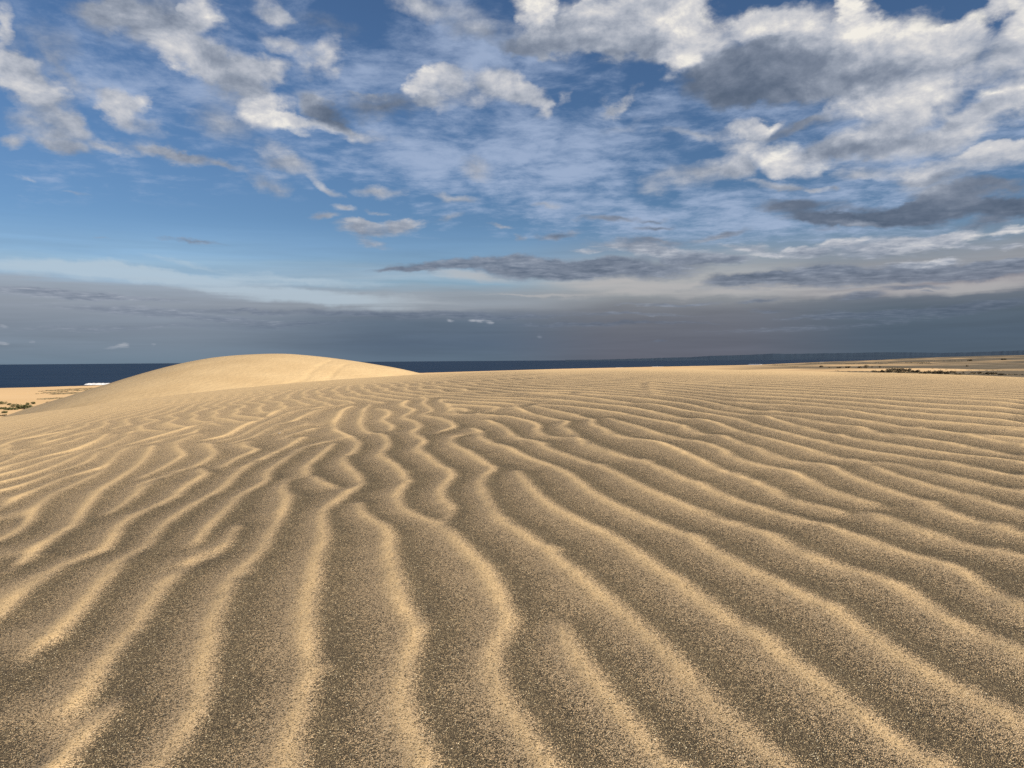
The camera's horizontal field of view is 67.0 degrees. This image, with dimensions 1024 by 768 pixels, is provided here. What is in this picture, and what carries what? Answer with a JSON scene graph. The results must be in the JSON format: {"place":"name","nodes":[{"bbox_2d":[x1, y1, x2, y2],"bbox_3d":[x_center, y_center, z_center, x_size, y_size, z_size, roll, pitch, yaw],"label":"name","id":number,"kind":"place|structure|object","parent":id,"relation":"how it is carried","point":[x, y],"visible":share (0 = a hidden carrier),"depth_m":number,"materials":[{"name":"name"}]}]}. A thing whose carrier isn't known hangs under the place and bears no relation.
{"place":"outdoors","nodes":[
{"label":"outdoors","id":0,"kind":"place"},
{"bbox_2d":[4,354,421,416],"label":"smooth dune","id":1,"kind":"structure","parent":0,"point":[226,372],"depth_m":49.83,"materials":[{"name":"beige sand"}]},
{"bbox_2d":[0,359,885,387],"bbox_3d":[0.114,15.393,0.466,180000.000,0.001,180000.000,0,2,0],"label":"sea","id":2,"kind":"structure","parent":0,"point":[31,375],"depth_m":2119.93,"materials":[{"name":"liquid"}]},
{"bbox_2d":[84,383,108,384],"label":"breaking wave","id":3,"kind":"object","parent":2,"relation":"on","point":[96,383],"visible":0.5,"depth_m":561.15,"materials":[{"name":"liquid"}]},
{"bbox_2d":[0,369,1023,767],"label":"dune","id":4,"kind":"structure","parent":0,"point":[650,569],"depth_m":1.22,"materials":[{"name":"beige sand"}]},
{"bbox_2d":[0,355,1023,417],"bbox_3d":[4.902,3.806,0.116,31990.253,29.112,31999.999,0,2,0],"label":"coastal plain","id":5,"kind":"structure","parent":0,"point":[1012,364],"depth_m":847.50,"materials":[{"name":"beige sand"}]},
{"bbox_2d":[3,407,17,409],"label":"shrub","id":6,"kind":"object","parent":5,"relation":"on","point":[12,408],"visible":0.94,"depth_m":213.25,"materials":[{"name":"green plant"}]},
{"bbox_2d":[15,404,28,408],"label":"shrub","id":7,"kind":"object","parent":5,"relation":"on","point":[18,406],"visible":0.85,"depth_m":217.59,"materials":[{"name":"green plant"}]},
{"bbox_2d":[36,362,1022,399],"bbox_3d":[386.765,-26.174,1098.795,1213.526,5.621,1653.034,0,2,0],"label":"dune scrub","id":8,"kind":"object","parent":5,"relation":"on","point":[61,391],"visible":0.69,"depth_m":424.59,"materials":[{"name":"green plant"}]},
{"bbox_2d":[891,367,903,371],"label":"shrub","id":9,"kind":"object","parent":5,"relation":"on","point":[900,369],"visible":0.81,"depth_m":532.16,"materials":[{"name":"green plant"}]},
{"bbox_2d":[933,370,943,373],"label":"shrub","id":10,"kind":"object","parent":5,"relation":"on","point":[938,372],"visible":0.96,"depth_m":465.09,"materials":[{"name":"green plant"}]},
{"bbox_2d":[0,0,1023,364],"label":"sky","id":11,"kind":"structure","parent":0,"point":[182,181],"materials":[{"name":"blue"}]},
{"bbox_2d":[565,350,1023,360],"bbox_3d":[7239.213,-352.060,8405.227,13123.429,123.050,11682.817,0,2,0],"label":"hills","id":12,"kind":"structure","parent":0,"point":[866,355],"depth_m":10012.66,"materials":[{"name":"beige sand"}]}
]}

